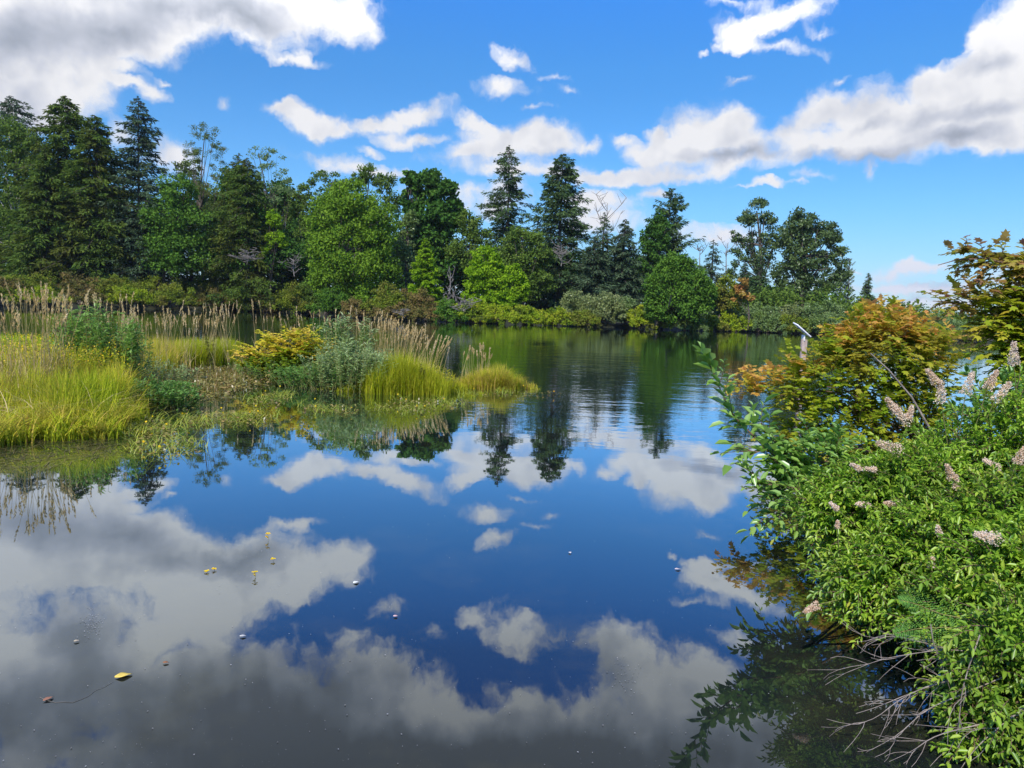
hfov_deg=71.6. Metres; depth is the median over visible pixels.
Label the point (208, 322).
reed clump
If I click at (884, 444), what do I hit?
spirea flower
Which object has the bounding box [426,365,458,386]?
leafy herb
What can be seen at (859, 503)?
spirea flower
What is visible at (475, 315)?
shrub
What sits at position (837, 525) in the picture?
spirea flower
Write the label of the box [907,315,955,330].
shrub
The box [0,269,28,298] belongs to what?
shrub
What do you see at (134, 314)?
reed clump
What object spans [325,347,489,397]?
golden sedge
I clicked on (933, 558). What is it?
spirea flower
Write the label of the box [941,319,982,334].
shrub
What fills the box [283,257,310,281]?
broadleaf tree
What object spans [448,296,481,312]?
dead snag
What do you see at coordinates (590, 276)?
conifer tree
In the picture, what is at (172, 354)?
meadow grass
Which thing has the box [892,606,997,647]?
fern frond
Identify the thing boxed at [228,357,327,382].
leafy herb
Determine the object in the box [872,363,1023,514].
spirea bush
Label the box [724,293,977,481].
maple shrub
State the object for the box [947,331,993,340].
shrub
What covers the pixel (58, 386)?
sedge
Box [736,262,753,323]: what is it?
conifer tree
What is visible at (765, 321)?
shrub
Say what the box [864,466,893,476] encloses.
spirea flower
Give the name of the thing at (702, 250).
bare tree
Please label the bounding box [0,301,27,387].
reed clump
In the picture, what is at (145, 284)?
shrub
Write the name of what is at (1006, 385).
spirea flower
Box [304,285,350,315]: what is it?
shrub
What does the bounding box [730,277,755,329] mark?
broadleaf tree
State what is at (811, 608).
spirea flower
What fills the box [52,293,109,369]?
reed clump
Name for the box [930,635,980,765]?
bare branch
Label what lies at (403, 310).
dead snag
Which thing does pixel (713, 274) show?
conifer tree
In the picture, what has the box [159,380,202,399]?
leafy herb
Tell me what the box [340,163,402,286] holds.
broadleaf tree
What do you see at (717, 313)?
shrub
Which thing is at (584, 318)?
shrub
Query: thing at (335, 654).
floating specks
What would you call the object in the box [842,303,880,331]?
shrub
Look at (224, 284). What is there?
conifer tree
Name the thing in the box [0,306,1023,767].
water
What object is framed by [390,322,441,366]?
reed clump
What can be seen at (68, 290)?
reed clump
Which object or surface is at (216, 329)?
reed clump
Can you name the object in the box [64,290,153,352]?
reed clump
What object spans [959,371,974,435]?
spirea flower
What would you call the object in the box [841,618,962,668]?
bare branch
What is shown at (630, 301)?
shrub
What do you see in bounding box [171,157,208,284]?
broadleaf tree
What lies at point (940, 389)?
spirea flower
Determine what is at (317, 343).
leafy herb
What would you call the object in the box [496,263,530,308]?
broadleaf tree
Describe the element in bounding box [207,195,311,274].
broadleaf tree
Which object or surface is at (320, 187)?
broadleaf tree
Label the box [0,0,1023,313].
sky
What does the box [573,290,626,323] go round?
shrub
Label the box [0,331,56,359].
lime grass
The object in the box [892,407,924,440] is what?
spirea flower
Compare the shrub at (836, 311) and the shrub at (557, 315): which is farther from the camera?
the shrub at (836, 311)
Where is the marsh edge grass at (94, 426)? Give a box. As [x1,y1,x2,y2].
[0,375,161,447]
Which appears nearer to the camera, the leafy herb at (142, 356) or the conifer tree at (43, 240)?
the leafy herb at (142, 356)
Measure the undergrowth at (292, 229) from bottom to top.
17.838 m
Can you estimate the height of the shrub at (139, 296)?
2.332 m
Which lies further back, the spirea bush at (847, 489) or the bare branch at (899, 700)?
the spirea bush at (847, 489)
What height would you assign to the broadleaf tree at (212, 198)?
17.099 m
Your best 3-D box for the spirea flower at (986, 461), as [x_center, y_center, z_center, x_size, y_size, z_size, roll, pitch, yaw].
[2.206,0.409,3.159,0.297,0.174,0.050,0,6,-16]
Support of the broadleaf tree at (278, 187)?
on the ground at (140, 306)
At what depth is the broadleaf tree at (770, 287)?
96.82 m
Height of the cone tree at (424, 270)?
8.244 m
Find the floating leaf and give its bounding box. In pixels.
[115,672,131,677]
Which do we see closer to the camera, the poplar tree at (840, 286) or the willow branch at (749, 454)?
the willow branch at (749, 454)
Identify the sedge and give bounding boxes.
[0,338,154,435]
[0,370,165,422]
[160,334,248,367]
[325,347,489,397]
[456,361,540,390]
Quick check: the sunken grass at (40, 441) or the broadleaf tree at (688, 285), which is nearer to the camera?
the sunken grass at (40, 441)
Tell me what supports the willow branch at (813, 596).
attached to the spirea bush at (847, 489)
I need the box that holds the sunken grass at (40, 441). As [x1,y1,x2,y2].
[0,438,140,472]
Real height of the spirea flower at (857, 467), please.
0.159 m
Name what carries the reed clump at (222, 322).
on the ground at (198, 371)
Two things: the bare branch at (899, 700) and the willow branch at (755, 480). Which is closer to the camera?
the bare branch at (899, 700)
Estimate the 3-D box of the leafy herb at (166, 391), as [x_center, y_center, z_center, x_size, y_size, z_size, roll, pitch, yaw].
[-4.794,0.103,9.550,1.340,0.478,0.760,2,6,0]
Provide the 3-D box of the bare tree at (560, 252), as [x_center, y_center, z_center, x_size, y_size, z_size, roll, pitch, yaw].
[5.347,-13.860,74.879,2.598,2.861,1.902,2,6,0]
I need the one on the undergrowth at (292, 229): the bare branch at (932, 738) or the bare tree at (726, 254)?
the bare tree at (726, 254)
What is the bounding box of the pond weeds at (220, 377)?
[145,359,283,408]
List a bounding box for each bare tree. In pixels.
[551,238,575,265]
[591,190,625,249]
[687,239,707,264]
[717,235,736,275]
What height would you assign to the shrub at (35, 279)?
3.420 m
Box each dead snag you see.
[228,247,264,262]
[278,252,301,276]
[392,308,409,317]
[440,284,461,315]
[447,265,454,293]
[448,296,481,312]
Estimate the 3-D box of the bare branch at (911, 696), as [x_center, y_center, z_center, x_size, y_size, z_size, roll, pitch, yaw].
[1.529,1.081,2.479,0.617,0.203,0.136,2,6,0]
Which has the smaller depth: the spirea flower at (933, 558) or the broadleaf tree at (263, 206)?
the spirea flower at (933, 558)
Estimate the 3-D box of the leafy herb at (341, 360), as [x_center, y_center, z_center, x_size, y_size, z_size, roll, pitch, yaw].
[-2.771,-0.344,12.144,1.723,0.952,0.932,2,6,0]
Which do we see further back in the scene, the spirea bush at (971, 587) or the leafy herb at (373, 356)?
the leafy herb at (373, 356)
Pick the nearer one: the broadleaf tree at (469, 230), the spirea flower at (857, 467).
the spirea flower at (857, 467)
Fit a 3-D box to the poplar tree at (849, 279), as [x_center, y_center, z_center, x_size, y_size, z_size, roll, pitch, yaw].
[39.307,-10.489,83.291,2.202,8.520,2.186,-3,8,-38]
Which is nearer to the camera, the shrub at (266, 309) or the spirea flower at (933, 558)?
the spirea flower at (933, 558)
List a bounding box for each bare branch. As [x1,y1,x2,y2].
[826,642,963,683]
[828,664,1018,747]
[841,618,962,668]
[856,659,974,723]
[858,674,1007,761]
[874,713,1020,765]
[929,624,979,732]
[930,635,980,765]
[943,708,1023,767]
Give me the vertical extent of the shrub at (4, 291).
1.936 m
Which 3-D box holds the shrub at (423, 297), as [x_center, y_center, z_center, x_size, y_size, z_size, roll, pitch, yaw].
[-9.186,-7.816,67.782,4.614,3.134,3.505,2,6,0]
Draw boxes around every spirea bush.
[770,428,999,569]
[796,451,1023,649]
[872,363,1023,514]
[872,506,1023,700]
[909,571,1023,767]
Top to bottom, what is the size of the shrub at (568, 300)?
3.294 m
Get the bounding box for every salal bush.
[897,364,1023,574]
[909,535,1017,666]
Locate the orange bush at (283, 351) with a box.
[227,325,336,378]
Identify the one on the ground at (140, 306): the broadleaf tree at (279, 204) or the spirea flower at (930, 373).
the broadleaf tree at (279, 204)
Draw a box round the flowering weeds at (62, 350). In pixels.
[0,333,138,378]
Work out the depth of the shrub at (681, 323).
66.84 m
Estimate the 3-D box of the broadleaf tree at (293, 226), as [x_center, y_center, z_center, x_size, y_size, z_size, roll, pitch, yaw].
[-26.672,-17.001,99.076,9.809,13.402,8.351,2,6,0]
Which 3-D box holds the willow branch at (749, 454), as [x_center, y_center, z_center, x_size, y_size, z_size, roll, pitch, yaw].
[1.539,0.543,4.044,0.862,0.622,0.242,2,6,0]
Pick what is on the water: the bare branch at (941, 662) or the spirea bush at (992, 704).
the spirea bush at (992, 704)
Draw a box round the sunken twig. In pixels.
[40,681,113,702]
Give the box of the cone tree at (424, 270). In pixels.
[407,237,446,313]
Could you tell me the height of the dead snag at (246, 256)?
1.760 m
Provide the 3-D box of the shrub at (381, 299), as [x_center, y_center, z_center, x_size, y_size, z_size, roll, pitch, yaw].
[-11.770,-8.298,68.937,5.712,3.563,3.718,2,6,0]
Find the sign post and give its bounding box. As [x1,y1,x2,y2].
[793,322,810,406]
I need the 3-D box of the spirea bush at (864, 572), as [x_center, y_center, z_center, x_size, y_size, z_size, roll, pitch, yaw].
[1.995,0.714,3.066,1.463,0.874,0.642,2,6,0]
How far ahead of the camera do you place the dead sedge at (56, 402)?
7.85 m
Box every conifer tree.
[0,95,55,176]
[0,95,145,299]
[0,153,96,299]
[21,115,151,304]
[83,96,187,308]
[186,158,297,311]
[203,153,279,308]
[457,145,539,313]
[513,154,599,312]
[565,236,619,321]
[591,212,615,282]
[605,219,645,321]
[632,188,709,319]
[684,240,727,317]
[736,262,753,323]
[743,256,776,310]
[855,273,875,307]
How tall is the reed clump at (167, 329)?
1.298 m
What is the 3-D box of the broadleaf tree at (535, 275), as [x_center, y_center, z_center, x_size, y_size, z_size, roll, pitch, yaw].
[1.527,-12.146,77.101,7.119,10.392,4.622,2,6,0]
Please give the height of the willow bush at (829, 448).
0.848 m
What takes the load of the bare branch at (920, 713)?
attached to the spirea bush at (992, 704)
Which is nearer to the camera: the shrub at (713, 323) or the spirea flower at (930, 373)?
the spirea flower at (930, 373)
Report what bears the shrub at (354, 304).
on the ground at (140, 306)
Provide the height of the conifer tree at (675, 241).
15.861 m
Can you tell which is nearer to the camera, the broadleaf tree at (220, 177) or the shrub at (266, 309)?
the shrub at (266, 309)
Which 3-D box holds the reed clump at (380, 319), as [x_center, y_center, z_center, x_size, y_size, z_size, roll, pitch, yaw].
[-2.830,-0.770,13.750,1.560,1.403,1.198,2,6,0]
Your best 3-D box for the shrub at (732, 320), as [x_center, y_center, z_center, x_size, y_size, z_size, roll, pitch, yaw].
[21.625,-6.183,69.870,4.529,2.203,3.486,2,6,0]
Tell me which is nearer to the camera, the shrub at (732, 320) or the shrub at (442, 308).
the shrub at (442, 308)
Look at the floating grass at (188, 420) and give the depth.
8.51 m
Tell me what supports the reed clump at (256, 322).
on the ground at (198, 371)
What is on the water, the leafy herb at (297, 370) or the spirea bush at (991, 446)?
the leafy herb at (297, 370)
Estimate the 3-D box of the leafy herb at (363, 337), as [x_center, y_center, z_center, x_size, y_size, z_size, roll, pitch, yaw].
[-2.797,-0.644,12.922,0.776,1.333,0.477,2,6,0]
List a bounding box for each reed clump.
[0,282,63,385]
[0,293,42,376]
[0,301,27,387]
[4,278,89,383]
[15,283,89,377]
[34,285,76,374]
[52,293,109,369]
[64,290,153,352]
[106,304,197,373]
[111,305,168,377]
[120,308,184,366]
[150,308,215,368]
[179,300,231,367]
[197,304,241,364]
[209,302,233,349]
[236,299,280,368]
[279,306,315,355]
[316,306,357,366]
[333,309,396,375]
[356,316,424,363]
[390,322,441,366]
[418,335,451,371]
[456,345,485,380]
[473,342,491,371]
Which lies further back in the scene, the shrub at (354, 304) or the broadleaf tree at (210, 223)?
the broadleaf tree at (210, 223)
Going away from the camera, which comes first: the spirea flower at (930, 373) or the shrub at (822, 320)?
the spirea flower at (930, 373)
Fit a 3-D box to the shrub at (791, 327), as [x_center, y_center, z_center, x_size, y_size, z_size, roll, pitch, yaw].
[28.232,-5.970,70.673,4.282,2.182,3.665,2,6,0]
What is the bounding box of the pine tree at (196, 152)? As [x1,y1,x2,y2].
[179,121,234,305]
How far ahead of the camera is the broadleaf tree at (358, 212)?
73.57 m
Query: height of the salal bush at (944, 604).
1.285 m
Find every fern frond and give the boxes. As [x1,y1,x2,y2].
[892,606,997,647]
[897,590,991,636]
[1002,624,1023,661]
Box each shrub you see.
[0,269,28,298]
[0,285,25,304]
[3,269,65,301]
[12,285,73,304]
[39,271,102,302]
[55,288,109,305]
[89,274,139,303]
[105,285,155,306]
[129,274,182,305]
[136,282,199,307]
[175,269,216,306]
[188,284,235,307]
[209,270,224,306]
[221,287,261,308]
[248,291,277,311]
[262,272,288,308]
[264,279,313,313]
[283,275,319,310]
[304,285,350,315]
[338,296,372,317]
[360,280,419,315]
[368,303,414,320]
[392,286,437,317]
[404,305,441,321]
[431,298,468,322]
[451,301,493,322]
[481,303,518,324]
[508,304,549,324]
[534,305,572,325]
[555,290,601,322]
[565,309,601,326]
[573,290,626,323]
[613,296,644,324]
[624,304,659,328]
[645,320,673,328]
[672,316,708,330]
[695,314,729,330]
[704,307,741,322]
[712,311,754,331]
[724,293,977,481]
[737,301,779,327]
[743,310,788,333]
[769,301,815,330]
[775,313,811,333]
[795,299,847,331]
[807,311,842,334]
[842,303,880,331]
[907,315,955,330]
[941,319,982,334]
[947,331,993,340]
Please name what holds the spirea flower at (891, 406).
attached to the spirea bush at (991, 446)
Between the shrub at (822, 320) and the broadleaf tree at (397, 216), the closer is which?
the shrub at (822, 320)
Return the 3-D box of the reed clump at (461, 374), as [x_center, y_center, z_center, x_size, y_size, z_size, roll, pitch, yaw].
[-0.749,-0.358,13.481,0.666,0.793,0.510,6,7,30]
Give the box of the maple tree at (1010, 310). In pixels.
[917,229,1023,414]
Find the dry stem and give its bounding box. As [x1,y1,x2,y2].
[870,353,930,431]
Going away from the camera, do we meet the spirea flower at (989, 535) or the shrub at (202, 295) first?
the spirea flower at (989, 535)
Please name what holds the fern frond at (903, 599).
attached to the spirea bush at (992, 704)
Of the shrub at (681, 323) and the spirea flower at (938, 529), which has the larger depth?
the shrub at (681, 323)
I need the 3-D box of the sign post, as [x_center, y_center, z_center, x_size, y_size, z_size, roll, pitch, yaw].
[4.851,-0.071,12.042,0.282,1.935,0.258,2,6,0]
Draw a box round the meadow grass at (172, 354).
[111,331,189,379]
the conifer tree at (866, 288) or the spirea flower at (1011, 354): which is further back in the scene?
the conifer tree at (866, 288)
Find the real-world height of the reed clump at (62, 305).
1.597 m
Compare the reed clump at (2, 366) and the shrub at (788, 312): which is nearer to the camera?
the reed clump at (2, 366)
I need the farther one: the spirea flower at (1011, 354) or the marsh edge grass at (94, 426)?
the marsh edge grass at (94, 426)
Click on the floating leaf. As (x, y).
(122, 674)
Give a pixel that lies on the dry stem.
(915, 403)
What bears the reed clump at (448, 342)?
on the ground at (198, 371)
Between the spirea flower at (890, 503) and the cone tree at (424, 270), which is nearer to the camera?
the spirea flower at (890, 503)
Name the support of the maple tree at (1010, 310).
on the ground at (140, 306)
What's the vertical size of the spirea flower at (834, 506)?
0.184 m
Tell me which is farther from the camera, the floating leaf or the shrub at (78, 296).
the shrub at (78, 296)
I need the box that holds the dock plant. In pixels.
[204,335,215,367]
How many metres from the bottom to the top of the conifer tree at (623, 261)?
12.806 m
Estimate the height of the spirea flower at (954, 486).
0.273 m
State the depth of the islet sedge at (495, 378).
13.09 m
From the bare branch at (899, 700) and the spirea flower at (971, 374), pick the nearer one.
the bare branch at (899, 700)
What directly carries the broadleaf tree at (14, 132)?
on the ground at (140, 306)
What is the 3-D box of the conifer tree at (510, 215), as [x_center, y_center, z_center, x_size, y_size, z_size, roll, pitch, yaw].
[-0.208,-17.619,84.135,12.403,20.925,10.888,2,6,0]
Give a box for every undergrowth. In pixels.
[0,187,730,316]
[710,283,1023,329]
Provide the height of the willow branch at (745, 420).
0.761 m
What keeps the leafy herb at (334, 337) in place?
on the water
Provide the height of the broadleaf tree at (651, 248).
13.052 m
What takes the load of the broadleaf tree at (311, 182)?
on the ground at (140, 306)
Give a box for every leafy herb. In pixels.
[44,298,155,384]
[92,320,154,382]
[127,374,204,409]
[138,356,198,386]
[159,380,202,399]
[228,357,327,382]
[265,360,367,389]
[297,336,398,392]
[304,327,326,359]
[319,314,349,380]
[338,311,378,371]
[347,342,400,379]
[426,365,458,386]
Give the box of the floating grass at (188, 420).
[99,385,559,464]
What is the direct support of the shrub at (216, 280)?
on the ground at (140, 306)
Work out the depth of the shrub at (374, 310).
66.24 m
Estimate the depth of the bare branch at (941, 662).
2.51 m
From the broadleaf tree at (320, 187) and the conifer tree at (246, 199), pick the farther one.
the broadleaf tree at (320, 187)
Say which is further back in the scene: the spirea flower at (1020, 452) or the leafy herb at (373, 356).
the leafy herb at (373, 356)
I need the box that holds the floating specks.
[3,496,787,767]
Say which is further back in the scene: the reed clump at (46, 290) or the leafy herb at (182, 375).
the leafy herb at (182, 375)
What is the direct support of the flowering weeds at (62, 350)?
on the ground at (198, 371)
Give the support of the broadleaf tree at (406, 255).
on the ground at (140, 306)
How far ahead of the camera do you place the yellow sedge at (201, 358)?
15.10 m
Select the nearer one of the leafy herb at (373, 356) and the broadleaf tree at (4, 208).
the leafy herb at (373, 356)
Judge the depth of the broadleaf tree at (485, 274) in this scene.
70.49 m
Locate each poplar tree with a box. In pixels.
[832,256,844,303]
[838,258,855,308]
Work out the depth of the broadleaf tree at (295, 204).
96.75 m
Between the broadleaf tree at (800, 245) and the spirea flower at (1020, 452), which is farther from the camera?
the broadleaf tree at (800, 245)
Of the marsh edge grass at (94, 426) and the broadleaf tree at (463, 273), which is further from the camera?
the broadleaf tree at (463, 273)
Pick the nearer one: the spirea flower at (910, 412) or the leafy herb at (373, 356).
the spirea flower at (910, 412)
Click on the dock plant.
(207, 344)
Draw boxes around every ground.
[0,299,1013,452]
[148,365,350,387]
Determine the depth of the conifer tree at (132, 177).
80.29 m
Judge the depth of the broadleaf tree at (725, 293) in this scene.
70.00 m
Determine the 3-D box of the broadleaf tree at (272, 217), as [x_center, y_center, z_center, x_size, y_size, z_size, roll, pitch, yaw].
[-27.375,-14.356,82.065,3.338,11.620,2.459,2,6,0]
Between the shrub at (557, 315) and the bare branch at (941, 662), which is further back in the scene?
the shrub at (557, 315)
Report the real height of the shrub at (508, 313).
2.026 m
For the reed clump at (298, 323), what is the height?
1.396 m
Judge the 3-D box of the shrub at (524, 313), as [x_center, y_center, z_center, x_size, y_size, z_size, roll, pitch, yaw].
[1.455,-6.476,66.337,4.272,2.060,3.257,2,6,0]
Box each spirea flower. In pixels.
[802,597,849,613]
[829,501,858,528]
[834,519,840,565]
[849,463,879,483]
[854,501,892,512]
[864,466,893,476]
[875,440,915,459]
[883,500,899,507]
[885,397,920,440]
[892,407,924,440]
[904,404,913,437]
[925,368,958,417]
[927,556,935,594]
[933,380,947,443]
[935,524,948,561]
[944,463,960,496]
[952,474,960,492]
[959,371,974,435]
[972,530,1023,550]
[976,369,999,424]
[981,381,1011,429]
[982,457,1007,476]
[1007,341,1020,406]
[1010,446,1023,478]
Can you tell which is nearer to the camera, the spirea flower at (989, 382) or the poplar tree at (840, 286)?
the spirea flower at (989, 382)
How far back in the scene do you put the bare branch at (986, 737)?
2.38 m
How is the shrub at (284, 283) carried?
on the ground at (140, 306)
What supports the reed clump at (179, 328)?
on the ground at (198, 371)
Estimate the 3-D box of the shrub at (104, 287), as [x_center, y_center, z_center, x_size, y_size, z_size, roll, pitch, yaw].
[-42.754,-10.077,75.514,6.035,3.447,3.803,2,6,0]
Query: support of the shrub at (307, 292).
on the ground at (140, 306)
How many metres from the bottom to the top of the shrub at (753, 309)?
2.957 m
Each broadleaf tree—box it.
[0,114,43,259]
[0,163,11,260]
[134,172,219,301]
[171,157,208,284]
[184,206,226,257]
[192,181,228,249]
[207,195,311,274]
[214,166,244,205]
[228,179,271,226]
[246,145,296,283]
[261,208,289,294]
[266,178,300,283]
[276,190,317,245]
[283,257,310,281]
[286,212,314,271]
[292,170,340,284]
[302,176,404,314]
[307,178,351,222]
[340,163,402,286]
[378,209,404,273]
[390,209,420,289]
[397,168,466,296]
[440,207,493,314]
[443,229,465,290]
[459,244,511,317]
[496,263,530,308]
[497,223,557,304]
[636,209,673,283]
[641,249,718,326]
[707,272,749,318]
[723,196,779,291]
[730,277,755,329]
[748,276,775,301]
[768,206,854,306]
[797,290,849,309]
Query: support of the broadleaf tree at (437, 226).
on the ground at (140, 306)
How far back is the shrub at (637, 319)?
67.53 m
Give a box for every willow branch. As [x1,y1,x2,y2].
[693,341,806,484]
[708,393,807,466]
[710,424,809,496]
[734,457,815,494]
[766,490,822,544]
[794,556,834,620]
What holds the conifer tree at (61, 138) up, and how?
on the ground at (140, 306)
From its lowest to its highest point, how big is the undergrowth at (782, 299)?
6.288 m
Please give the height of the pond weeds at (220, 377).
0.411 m
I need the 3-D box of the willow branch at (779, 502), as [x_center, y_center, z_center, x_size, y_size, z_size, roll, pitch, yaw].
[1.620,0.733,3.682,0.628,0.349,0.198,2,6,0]
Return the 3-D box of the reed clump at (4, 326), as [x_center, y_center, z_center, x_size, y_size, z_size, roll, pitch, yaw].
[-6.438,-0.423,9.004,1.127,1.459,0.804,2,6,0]
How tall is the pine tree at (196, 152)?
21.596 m
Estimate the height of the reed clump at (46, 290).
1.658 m
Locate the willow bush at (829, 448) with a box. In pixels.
[736,414,878,547]
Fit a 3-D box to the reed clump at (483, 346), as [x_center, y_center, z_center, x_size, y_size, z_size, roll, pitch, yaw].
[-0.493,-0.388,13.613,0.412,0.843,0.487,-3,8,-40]
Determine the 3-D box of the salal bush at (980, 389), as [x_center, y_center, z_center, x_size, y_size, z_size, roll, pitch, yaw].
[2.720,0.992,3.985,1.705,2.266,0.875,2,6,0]
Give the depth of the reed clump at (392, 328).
13.73 m
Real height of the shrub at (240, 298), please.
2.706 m
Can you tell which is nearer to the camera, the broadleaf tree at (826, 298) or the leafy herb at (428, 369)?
the leafy herb at (428, 369)
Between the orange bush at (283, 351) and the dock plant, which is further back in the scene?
the dock plant
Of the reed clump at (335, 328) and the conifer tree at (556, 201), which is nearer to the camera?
the reed clump at (335, 328)
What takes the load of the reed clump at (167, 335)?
on the ground at (198, 371)
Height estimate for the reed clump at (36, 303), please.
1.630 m
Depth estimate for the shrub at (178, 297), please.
76.82 m
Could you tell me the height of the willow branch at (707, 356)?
1.073 m
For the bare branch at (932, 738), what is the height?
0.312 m
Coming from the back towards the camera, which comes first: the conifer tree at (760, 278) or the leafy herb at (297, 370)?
the conifer tree at (760, 278)
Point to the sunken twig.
(77, 700)
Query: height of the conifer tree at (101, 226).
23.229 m
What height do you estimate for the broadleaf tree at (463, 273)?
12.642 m
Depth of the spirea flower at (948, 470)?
3.13 m
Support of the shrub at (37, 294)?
on the ground at (140, 306)
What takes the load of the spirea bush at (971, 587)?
on the water
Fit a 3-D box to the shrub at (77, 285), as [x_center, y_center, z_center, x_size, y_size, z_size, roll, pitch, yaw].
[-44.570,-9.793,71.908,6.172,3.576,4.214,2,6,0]
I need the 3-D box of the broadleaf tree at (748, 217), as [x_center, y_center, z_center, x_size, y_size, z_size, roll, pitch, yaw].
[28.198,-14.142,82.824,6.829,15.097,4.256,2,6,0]
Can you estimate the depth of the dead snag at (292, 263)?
73.18 m
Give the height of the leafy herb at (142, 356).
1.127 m
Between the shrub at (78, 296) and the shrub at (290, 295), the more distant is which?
the shrub at (290, 295)
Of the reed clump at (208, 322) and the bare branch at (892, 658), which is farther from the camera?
the reed clump at (208, 322)
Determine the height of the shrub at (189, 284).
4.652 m
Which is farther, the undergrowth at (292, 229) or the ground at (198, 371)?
the undergrowth at (292, 229)
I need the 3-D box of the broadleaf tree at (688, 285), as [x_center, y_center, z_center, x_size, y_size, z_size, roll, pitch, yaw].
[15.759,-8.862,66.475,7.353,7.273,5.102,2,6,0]
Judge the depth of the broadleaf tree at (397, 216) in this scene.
98.07 m
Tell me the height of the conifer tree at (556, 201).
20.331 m
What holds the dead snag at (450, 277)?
on the ground at (140, 306)
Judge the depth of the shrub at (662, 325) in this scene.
66.45 m
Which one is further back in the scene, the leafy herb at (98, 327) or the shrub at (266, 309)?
the shrub at (266, 309)
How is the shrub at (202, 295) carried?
on the ground at (140, 306)
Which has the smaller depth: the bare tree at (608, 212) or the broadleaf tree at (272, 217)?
the broadleaf tree at (272, 217)
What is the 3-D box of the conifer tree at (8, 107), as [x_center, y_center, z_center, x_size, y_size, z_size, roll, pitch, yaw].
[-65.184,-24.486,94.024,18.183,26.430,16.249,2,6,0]
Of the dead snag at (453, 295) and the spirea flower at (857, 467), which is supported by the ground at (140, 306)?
the dead snag at (453, 295)
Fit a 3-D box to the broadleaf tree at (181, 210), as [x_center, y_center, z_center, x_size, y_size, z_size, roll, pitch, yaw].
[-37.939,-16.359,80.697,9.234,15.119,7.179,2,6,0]

